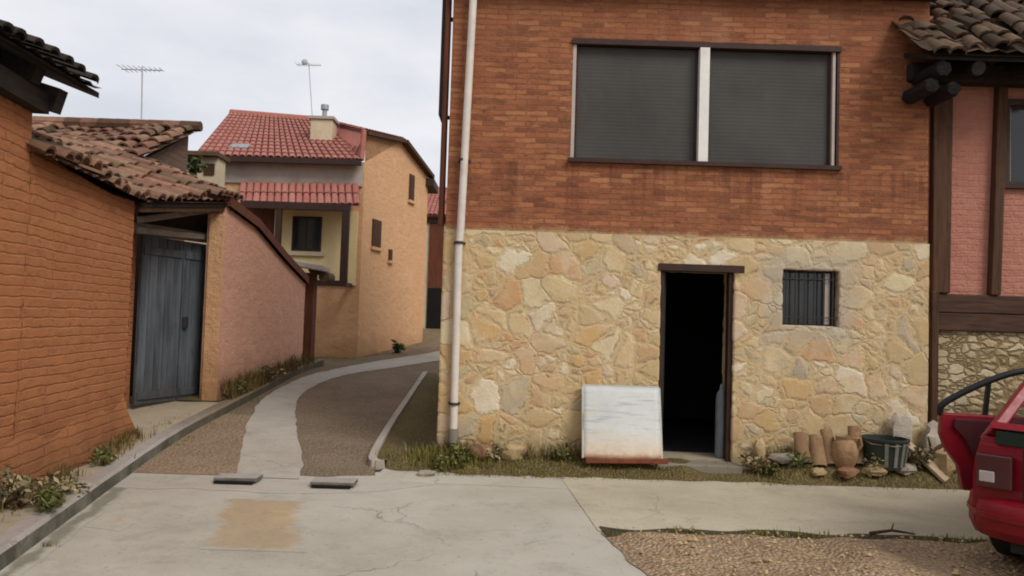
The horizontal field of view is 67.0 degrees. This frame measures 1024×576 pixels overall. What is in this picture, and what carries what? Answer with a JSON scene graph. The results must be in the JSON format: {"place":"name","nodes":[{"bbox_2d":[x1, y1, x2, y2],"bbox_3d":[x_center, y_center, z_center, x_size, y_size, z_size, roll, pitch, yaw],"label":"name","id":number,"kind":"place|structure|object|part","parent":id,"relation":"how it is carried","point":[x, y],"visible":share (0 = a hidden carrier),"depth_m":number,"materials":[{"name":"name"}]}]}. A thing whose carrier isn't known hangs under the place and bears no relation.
{"place":"outdoors","nodes":[
{"label":"outdoors","id":0,"kind":"place"},
{"bbox_2d":[0,396,222,532],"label":"pavement","id":1,"kind":"structure","parent":0,"point":[148,417],"depth_m":9.36,"materials":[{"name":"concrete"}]},
{"bbox_2d":[0,464,75,509],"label":"weed clump","id":2,"kind":"object","parent":1,"relation":"on","point":[18,490],"visible":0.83,"depth_m":5.62,"materials":[{"name":"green plant"}]},
{"bbox_2d":[45,471,97,494],"bbox_3d":[-3.496,1.556,6.098,0.389,0.230,0.295,1,-3,26],"label":"weed clump","id":3,"kind":"object","parent":1,"relation":"on","point":[73,490],"visible":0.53,"depth_m":6.11,"materials":[{"name":"beige plant"}]},
{"bbox_2d":[85,445,117,465],"bbox_3d":[-3.834,1.574,7.259,0.259,0.219,0.243,2,-2,0],"label":"weed clump","id":4,"kind":"object","parent":1,"relation":"on","point":[104,459],"visible":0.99,"depth_m":7.23,"materials":[{"name":"green plant"}]},
{"bbox_2d":[45,134,245,408],"bbox_3d":[-5.089,-0.278,10.185,2.271,3.688,3.211,2,-2,0],"label":"gateway","id":5,"kind":"object","parent":1,"relation":"on","point":[181,204],"visible":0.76,"depth_m":10.42,"materials":[{"name":"blue paint"}]},
{"bbox_2d":[179,357,319,400],"bbox_3d":[-4.261,1.498,13.536,0.591,0.373,5.607,2,-2,2],"label":"earth strip","id":6,"kind":"object","parent":1,"relation":"on","point":[194,398],"visible":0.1,"depth_m":10.86,"materials":[{"name":"brown soil"}]},
{"bbox_2d":[231,378,249,393],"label":"weed clump","id":7,"kind":"object","parent":6,"relation":"on","point":[242,383],"visible":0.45,"depth_m":11.33,"materials":[{"name":"green plant"}]},
{"bbox_2d":[220,362,303,399],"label":"earth bank","id":8,"kind":"structure","parent":6,"relation":"on","point":[223,396],"depth_m":11.04,"materials":[{"name":"brown soil"}]},
{"bbox_2d":[261,365,286,379],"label":"weed clump","id":9,"kind":"object","parent":6,"relation":"on","point":[268,371],"visible":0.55,"depth_m":12.64,"materials":[{"name":"green plant"}]},
{"bbox_2d":[295,260,334,356],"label":"pillar","id":10,"kind":"structure","parent":1,"relation":"on","point":[322,273],"depth_m":15.59,"materials":[{"name":"brown paint"}]},
{"bbox_2d":[134,414,251,474],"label":"street paving","id":11,"kind":"structure","parent":0,"point":[209,450],"depth_m":8.39,"materials":[{"name":"beige gravel"}]},
{"bbox_2d":[187,155,208,175],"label":"weed clump","id":12,"kind":"object","parent":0,"point":[195,165],"visible":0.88,"depth_m":13.67,"materials":[{"name":"green plant"}]},
{"bbox_2d":[0,0,453,187],"label":"sky","id":13,"kind":"structure","parent":0,"point":[379,60],"materials":[{"name":"white"}]},
{"bbox_2d":[227,337,439,476],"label":"street paving","id":14,"kind":"structure","parent":0,"point":[342,421],"depth_m":11.08,"materials":[{"name":"brown gravel"}]},
{"bbox_2d":[391,340,405,352],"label":"weed clump","id":15,"kind":"object","parent":14,"relation":"on","point":[397,347],"visible":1,"depth_m":18.56,"materials":[{"name":"green plant"}]},
{"bbox_2d":[21,472,647,575],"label":"road","id":16,"kind":"structure","parent":0,"point":[437,529],"depth_m":5.50,"materials":[{"name":"concrete"}]},
{"bbox_2d":[0,486,132,575],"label":"gutter","id":17,"kind":"object","parent":16,"relation":"on","point":[39,552],"visible":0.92,"depth_m":5.43,"materials":[{"name":"grey concrete"}]},
{"bbox_2d":[198,497,311,551],"bbox_3d":[-1.951,1.784,5.918,0.818,0.001,1.720,2,-2,-14],"label":"sandy patch","id":18,"kind":"object","parent":16,"relation":"on","point":[259,524],"visible":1,"depth_m":5.80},
{"bbox_2d":[115,472,435,493],"bbox_3d":[-2.225,1.823,7.258,3.066,0.014,0.841,2,-2,0],"label":"concrete strip","id":19,"kind":"object","parent":16,"relation":"on","point":[301,485],"visible":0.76,"depth_m":7.18,"materials":[{"name":"grey concrete"}]},
{"bbox_2d":[213,473,262,483],"bbox_3d":[-2.574,1.785,7.255,0.403,0.050,0.252,2,-2,0],"label":"drain slab","id":20,"kind":"object","parent":19,"relation":"on","point":[236,478],"depth_m":7.18,"materials":[{"name":"concrete"}]},
{"bbox_2d":[310,477,357,488],"bbox_3d":[-1.661,1.812,7.205,0.405,0.049,0.251,2,-2,0],"label":"drain slab","id":21,"kind":"object","parent":19,"relation":"on","point":[329,482],"depth_m":7.13,"materials":[{"name":"concrete"}]},
{"bbox_2d":[602,525,1023,575],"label":"gravel","id":22,"kind":"structure","parent":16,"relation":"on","point":[891,562],"depth_m":5.35,"materials":[{"name":"beige gravel"}]},
{"bbox_2d":[936,368,1023,559],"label":"parked car","id":23,"kind":"object","parent":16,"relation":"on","point":[984,450],"visible":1,"depth_m":5.06,"materials":[{"name":"red paint"}]},
{"bbox_3d":[4.025,1.154,6.385,0.958,1.055,0.150,2,-2,7],"label":"door","id":24,"kind":"part","parent":23,"relation":"part of","materials":[{"name":"red paint"}]},
{"bbox_2d":[314,328,440,471],"bbox_3d":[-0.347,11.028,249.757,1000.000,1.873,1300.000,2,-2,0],"label":"ground","id":25,"kind":"structure","parent":0,"point":[430,335],"depth_m":19.46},
{"bbox_2d":[0,19,99,446],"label":"adobe house","id":26,"kind":"structure","parent":25,"relation":"on","point":[28,62],"depth_m":6.08,"materials":[{"name":"orange brick"}]},
{"bbox_2d":[0,130,150,485],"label":"adobe wall","id":27,"kind":"structure","parent":25,"relation":"on","point":[71,406],"depth_m":7.18,"materials":[{"name":"orange brick"}]},
{"bbox_2d":[32,116,202,396],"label":"tiled outbuilding","id":28,"kind":"structure","parent":25,"relation":"on","point":[165,142],"depth_m":12.18,"materials":[{"name":"tile"}]},
{"bbox_2d":[116,64,164,119],"bbox_3d":[-6.112,-3.151,12.733,0.680,1.019,0.400,2,-2,0],"label":"tv aerial","id":29,"kind":"object","parent":28,"relation":"on","point":[150,69],"visible":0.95,"depth_m":12.74,"materials":[{"name":"metal"}]},
{"bbox_2d":[0,358,323,570],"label":"kerb","id":30,"kind":"structure","parent":25,"relation":"on","point":[22,536],"depth_m":6.90,"materials":[{"name":"concrete"}]},
{"bbox_2d":[27,479,79,512],"bbox_3d":[-3.308,1.502,5.535,0.341,0.268,0.316,2,-2,0],"label":"weed clump","id":31,"kind":"object","parent":30,"relation":"on","point":[51,500],"visible":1,"depth_m":5.50,"materials":[{"name":"green plant"}]},
{"bbox_2d":[291,354,313,369],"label":"weed clump","id":32,"kind":"object","parent":30,"relation":"on","point":[293,360],"visible":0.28,"depth_m":14.24,"materials":[{"name":"green plant"}]},
{"bbox_2d":[184,150,229,244],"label":"rendered shed","id":33,"kind":"structure","parent":25,"relation":"on","point":[216,162],"depth_m":14.29,"materials":[{"name":"beige paint"}]},
{"bbox_2d":[204,163,214,174],"bbox_3d":[-5.590,-2.194,14.296,0.187,0.202,0.060,2,-2,0],"label":"window","id":34,"kind":"structure","parent":33,"relation":"in","point":[210,170],"depth_m":14.27,"materials":[{"name":"brown wood"}]},
{"bbox_2d":[199,194,308,401],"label":"courtyard wall","id":35,"kind":"structure","parent":25,"relation":"on","point":[256,278],"depth_m":11.81,"materials":[{"name":"pink paint"}]},
{"bbox_2d":[198,104,437,357],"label":"yellow house","id":36,"kind":"structure","parent":25,"relation":"on","point":[314,189],"depth_m":18.12,"materials":[{"name":"paint"}]},
{"bbox_2d":[287,216,323,255],"bbox_3d":[-4.718,-1.194,17.755,0.831,0.903,0.074,2,-2,0],"label":"window","id":37,"kind":"structure","parent":36,"relation":"in","point":[306,230],"depth_m":17.74,"materials":[{"name":"black glass"}]},
{"bbox_2d":[295,59,320,114],"bbox_3d":[-5.665,-5.481,21.438,0.680,1.672,0.400,2,-2,0],"label":"tv aerial","id":38,"kind":"object","parent":36,"relation":"on","point":[304,62],"visible":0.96,"depth_m":21.42,"materials":[{"name":"metal"}]},
{"bbox_2d":[370,219,382,251],"bbox_3d":[-3.261,-1.274,18.639,0.100,0.735,0.600,1,-2,14],"label":"window","id":39,"kind":"structure","parent":36,"relation":"in","point":[376,224],"depth_m":18.58,"materials":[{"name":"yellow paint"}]},
{"bbox_2d":[387,249,393,263],"bbox_3d":[-3.063,-0.796,19.504,0.100,0.355,0.300,1,-2,14],"label":"window","id":40,"kind":"structure","parent":36,"relation":"in","point":[390,252],"depth_m":19.46,"materials":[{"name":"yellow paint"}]},
{"bbox_2d":[408,174,415,204],"bbox_3d":[-2.700,-2.666,20.847,0.100,0.775,0.440,1,-2,14],"label":"window","id":41,"kind":"structure","parent":36,"relation":"in","point":[411,177],"depth_m":20.78,"materials":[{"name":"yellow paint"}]},
{"bbox_2d":[237,351,439,478],"bbox_3d":[-2.290,1.641,15.819,2.618,1.058,16.711,1,-2,7],"label":"concrete strip","id":42,"kind":"object","parent":25,"relation":"on","point":[271,447],"visible":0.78,"depth_m":9.80,"materials":[{"name":"grey concrete"}]},
{"bbox_2d":[368,371,427,469],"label":"kerb","id":43,"kind":"structure","parent":25,"relation":"on","point":[375,462],"depth_m":9.50,"materials":[{"name":"concrete"}]},
{"bbox_2d":[377,373,438,459],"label":"grass verge","id":44,"kind":"structure","parent":25,"relation":"on","point":[416,421],"depth_m":10.31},
{"bbox_2d":[423,187,446,328],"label":"lane end house","id":45,"kind":"structure","parent":25,"relation":"on","point":[433,275],"depth_m":28.00,"materials":[{"name":"red paint"}]},
{"bbox_2d":[426,288,441,328],"bbox_3d":[-2.819,0.743,27.980,0.519,1.485,0.080,2,-2,0],"label":"door","id":46,"kind":"structure","parent":45,"relation":"in","point":[433,319],"depth_m":27.94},
{"bbox_2d":[32,397,988,546],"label":"grass","id":47,"kind":"structure","parent":25,"relation":"on","point":[924,538],"depth_m":5.91,"materials":[{"name":"green plant"}]},
{"bbox_2d":[436,0,936,473],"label":"stone brick building","id":48,"kind":"structure","parent":25,"relation":"on","point":[687,207],"depth_m":8.56,"materials":[{"name":"stone"}]},
{"bbox_2d":[661,272,665,436],"bbox_3d":[1.721,0.870,9.029,0.045,2.076,0.795,2,-2,6],"label":"door","id":49,"kind":"structure","parent":48,"relation":"in","point":[665,272],"depth_m":8.64,"materials":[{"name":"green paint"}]},
{"bbox_2d":[568,38,841,170],"bbox_3d":[2.151,-2.040,8.619,3.018,1.389,0.140,2,-2,0],"label":"window","id":50,"kind":"structure","parent":48,"relation":"in","point":[629,106],"depth_m":8.66,"materials":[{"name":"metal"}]},
{"bbox_2d":[579,46,830,146],"bbox_3d":[2.151,-2.035,8.794,2.978,1.324,0.200,2,-2,0],"label":"window back","id":51,"kind":"structure","parent":48,"relation":"in","point":[579,46],"depth_m":8.72,"materials":[{"name":"paint"}]},
{"bbox_2d":[715,384,723,457],"bbox_3d":[2.342,1.485,8.669,0.124,0.814,0.122,2,-2,0],"label":"gas canister","id":52,"kind":"object","parent":48,"relation":"on","point":[719,419],"visible":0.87,"depth_m":8.62,"materials":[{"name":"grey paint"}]},
{"bbox_2d":[782,269,837,326],"bbox_3d":[3.285,0.115,8.602,0.634,0.632,0.129,2,-2,0],"label":"window","id":53,"kind":"structure","parent":48,"relation":"in","point":[808,296],"depth_m":8.63,"materials":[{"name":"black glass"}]},
{"bbox_2d":[600,526,984,542],"bbox_3d":[4.310,1.958,5.921,7.260,0.027,0.432,2,-2,0],"label":"earth strip","id":54,"kind":"object","parent":25,"relation":"on","point":[610,532],"visible":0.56,"depth_m":5.93,"materials":[{"name":"brown soil"}]},
{"bbox_2d":[869,523,915,534],"bbox_3d":[2.939,1.883,6.030,0.344,0.066,0.148,2,-2,0],"label":"twig","id":55,"kind":"object","parent":54,"relation":"on","point":[883,531],"visible":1,"depth_m":5.99,"materials":[{"name":"brown wood"}]},
{"bbox_2d":[892,0,1023,451],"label":"timber framed house","id":56,"kind":"structure","parent":25,"relation":"on","point":[967,81],"depth_m":8.61,"materials":[{"name":"pink brick"}]},
{"bbox_2d":[1005,99,1023,188],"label":"window","id":57,"kind":"structure","parent":56,"relation":"in","point":[1014,169],"depth_m":8.75,"materials":[{"name":"glass"}]},
{"bbox_2d":[377,468,568,488],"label":"road","id":58,"kind":"structure","parent":0,"point":[501,480],"depth_m":7.69,"materials":[{"name":"concrete"}]},
{"bbox_2d":[369,440,962,490],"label":"earth bank","id":59,"kind":"structure","parent":0,"point":[924,478],"depth_m":8.05,"materials":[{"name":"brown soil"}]},
{"bbox_2d":[416,470,435,476],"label":"fieldstone","id":60,"kind":"object","parent":59,"relation":"on","point":[423,473],"visible":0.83,"depth_m":7.77,"materials":[{"name":"grey stone"}]},
{"bbox_2d":[430,451,465,470],"bbox_3d":[-0.670,1.797,8.068,0.371,0.208,0.296,3,-3,-23],"label":"weed clump","id":61,"kind":"object","parent":59,"relation":"on","point":[440,461],"visible":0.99,"depth_m":8.04,"materials":[{"name":"green plant"}]},
{"bbox_2d":[449,443,474,460],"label":"weed clump","id":62,"kind":"object","parent":59,"relation":"on","point":[460,451],"visible":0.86,"depth_m":8.09,"materials":[{"name":"green plant"}]},
{"bbox_2d":[0,346,930,520],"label":"dry grass","id":63,"kind":"structure","parent":59,"relation":"on","point":[258,379],"depth_m":8.38,"materials":[{"name":"green plant"}]},
{"bbox_2d":[469,443,494,460],"bbox_3d":[-0.311,1.758,8.250,0.199,0.198,0.261,0,-3,39],"label":"fieldstone","id":64,"kind":"object","parent":59,"relation":"on","point":[476,449],"visible":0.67,"depth_m":8.17,"materials":[{"name":"brown stone"}]},
{"bbox_2d":[478,442,508,459],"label":"weed clump","id":65,"kind":"object","parent":59,"relation":"on","point":[495,452],"visible":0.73,"depth_m":8.17,"materials":[{"name":"green plant"}]},
{"bbox_2d":[501,444,526,460],"bbox_3d":[0.023,1.756,8.280,0.342,0.183,0.176,4,-3,-36],"label":"fieldstone","id":66,"kind":"object","parent":59,"relation":"on","point":[512,454],"visible":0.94,"depth_m":8.21,"materials":[{"name":"beige stone"}]},
{"bbox_2d":[548,443,570,462],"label":"weed clump","id":67,"kind":"object","parent":59,"relation":"on","point":[559,452],"visible":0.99,"depth_m":8.26,"materials":[{"name":"green plant"}]},
{"bbox_2d":[581,384,668,463],"bbox_3d":[1.194,1.451,8.239,0.903,0.798,0.320,2,-2,0],"label":"metal sheet","id":68,"kind":"object","parent":59,"relation":"on","point":[621,424],"visible":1,"depth_m":8.22,"materials":[{"name":"white metal"}]},
{"bbox_2d":[739,452,764,471],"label":"weed clump","id":69,"kind":"object","parent":59,"relation":"on","point":[752,461],"visible":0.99,"depth_m":8.19,"materials":[{"name":"beige plant"}]},
{"bbox_2d":[753,438,765,470],"bbox_3d":[2.675,1.791,8.334,0.132,0.354,0.125,2,-2,0],"label":"fieldstone","id":70,"kind":"object","parent":59,"relation":"on","point":[759,447],"visible":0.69,"depth_m":8.30,"materials":[{"name":"beige stone"}]},
{"bbox_2d":[760,456,772,468],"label":"fieldstone","id":71,"kind":"object","parent":59,"relation":"on","point":[767,460],"visible":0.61,"depth_m":8.18,"materials":[{"name":"brown stone"}]},
{"bbox_2d":[758,462,779,474],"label":"weed clump","id":72,"kind":"object","parent":59,"relation":"on","point":[772,468],"visible":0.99,"depth_m":8.13,"materials":[{"name":"green plant"}]},
{"bbox_2d":[768,453,801,463],"bbox_3d":[2.933,1.808,8.210,0.440,0.121,0.212,2,-2,0],"label":"fieldstone","id":73,"kind":"object","parent":59,"relation":"on","point":[782,458],"visible":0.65,"depth_m":8.12,"materials":[{"name":"grey stone"}]},
{"bbox_2d":[783,448,814,474],"bbox_3d":[2.988,1.814,8.096,0.360,0.242,0.259,0,-3,34],"label":"weed clump","id":74,"kind":"object","parent":59,"relation":"on","point":[794,462],"visible":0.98,"depth_m":8.09,"materials":[{"name":"green plant"}]},
{"bbox_2d":[793,432,811,462],"bbox_3d":[3.094,1.694,8.216,0.169,0.326,0.194,2,-2,0],"label":"roof tile","id":75,"kind":"object","parent":59,"relation":"on","point":[800,443],"visible":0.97,"depth_m":8.21,"materials":[{"name":"ceramic"}]},
{"bbox_2d":[809,434,826,466],"bbox_3d":[3.235,1.717,8.181,0.170,0.322,0.205,2,-2,0],"label":"roof tile","id":76,"kind":"object","parent":59,"relation":"on","point":[816,446],"visible":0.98,"depth_m":8.17,"materials":[{"name":"ceramic"}]},
{"bbox_2d":[810,467,826,475],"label":"fieldstone","id":77,"kind":"object","parent":59,"relation":"on","point":[815,471],"visible":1,"depth_m":7.98,"materials":[{"name":"beige stone"}]},
{"bbox_2d":[820,429,835,463],"bbox_3d":[3.384,1.684,8.218,0.173,0.366,0.200,2,-2,0],"label":"roof tile","id":78,"kind":"object","parent":59,"relation":"on","point":[827,437],"visible":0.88,"depth_m":8.21,"materials":[{"name":"ceramic"}]},
{"bbox_2d":[831,435,862,467],"bbox_3d":[3.506,1.729,8.160,0.280,0.335,0.277,3,-3,-33],"label":"clay pot","id":79,"kind":"object","parent":59,"relation":"on","point":[845,450],"visible":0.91,"depth_m":8.07,"materials":[{"name":"ceramic"}]},
{"bbox_2d":[838,466,859,477],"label":"fieldstone","id":80,"kind":"object","parent":59,"relation":"on","point":[847,472],"visible":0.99,"depth_m":7.94,"materials":[{"name":"brown stone"}]},
{"bbox_2d":[848,426,864,464],"bbox_3d":[3.662,1.670,8.232,0.170,0.397,0.188,1,-2,12],"label":"roof tile","id":81,"kind":"object","parent":59,"relation":"on","point":[855,431],"visible":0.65,"depth_m":8.24,"materials":[{"name":"ceramic"}]},
{"bbox_2d":[858,453,885,476],"bbox_3d":[3.763,1.839,8.052,0.296,0.244,0.311,1,-2,17],"label":"weed clump","id":82,"kind":"object","parent":59,"relation":"on","point":[874,464],"visible":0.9,"depth_m":7.99,"materials":[{"name":"green plant"}]},
{"bbox_2d":[860,466,887,475],"bbox_3d":[3.781,1.897,8.058,0.294,0.112,0.210,2,-2,0],"label":"fieldstone","id":83,"kind":"object","parent":59,"relation":"on","point":[881,471],"visible":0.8,"depth_m":7.98,"materials":[{"name":"beige stone"}]},
{"bbox_2d":[860,434,910,470],"bbox_3d":[3.938,1.738,8.179,0.490,0.310,0.492,2,-2,0],"label":"green tub","id":84,"kind":"object","parent":59,"relation":"on","point":[891,451],"visible":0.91,"depth_m":8.01,"materials":[{"name":"plastic"}]},
{"bbox_2d":[891,412,911,458],"bbox_3d":[4.205,1.669,8.368,0.264,0.639,0.094,2,-2,-6],"label":"fieldstone","id":85,"kind":"object","parent":59,"relation":"on","point":[901,426],"visible":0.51,"depth_m":8.34,"materials":[{"name":"beige stone"}]},
{"bbox_2d":[896,463,916,474],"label":"fieldstone","id":86,"kind":"object","parent":59,"relation":"on","point":[908,468],"visible":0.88,"depth_m":8.02,"materials":[{"name":"white stone"}]},
{"bbox_2d":[911,442,941,469],"bbox_3d":[4.326,1.773,8.091,0.283,0.294,0.248,1,-3,21],"label":"weed clump","id":87,"kind":"object","parent":59,"relation":"on","point":[923,457],"visible":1,"depth_m":8.08,"materials":[{"name":"green plant"}]},
{"bbox_2d":[908,441,948,482],"bbox_3d":[4.348,1.822,8.117,0.420,0.385,0.103,0,-3,39],"label":"plank","id":88,"kind":"object","parent":59,"relation":"on","point":[937,472],"visible":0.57,"depth_m":8.05,"materials":[{"name":"brown wood"}]},
{"bbox_2d":[922,420,943,453],"bbox_3d":[4.533,1.697,8.337,0.211,0.548,0.196,2,-2,0],"label":"fieldstone","id":89,"kind":"object","parent":59,"relation":"on","point":[931,432],"visible":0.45,"depth_m":8.30,"materials":[{"name":"grey stone"}]},
{"bbox_2d":[927,437,942,455],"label":"dry branch","id":90,"kind":"object","parent":59,"relation":"on","point":[939,446],"visible":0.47,"depth_m":8.20,"materials":[{"name":"brown wood"}]},
{"bbox_2d":[931,449,955,476],"bbox_3d":[4.584,1.845,8.149,0.320,0.282,0.282,4,-3,-38],"label":"fieldstone","id":91,"kind":"object","parent":59,"relation":"on","point":[944,462],"visible":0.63,"depth_m":8.05,"materials":[{"name":"beige stone"}]},
{"bbox_2d":[562,477,988,539],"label":"footpath","id":92,"kind":"structure","parent":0,"point":[701,505],"depth_m":6.90,"materials":[{"name":"beige concrete"}]}
]}

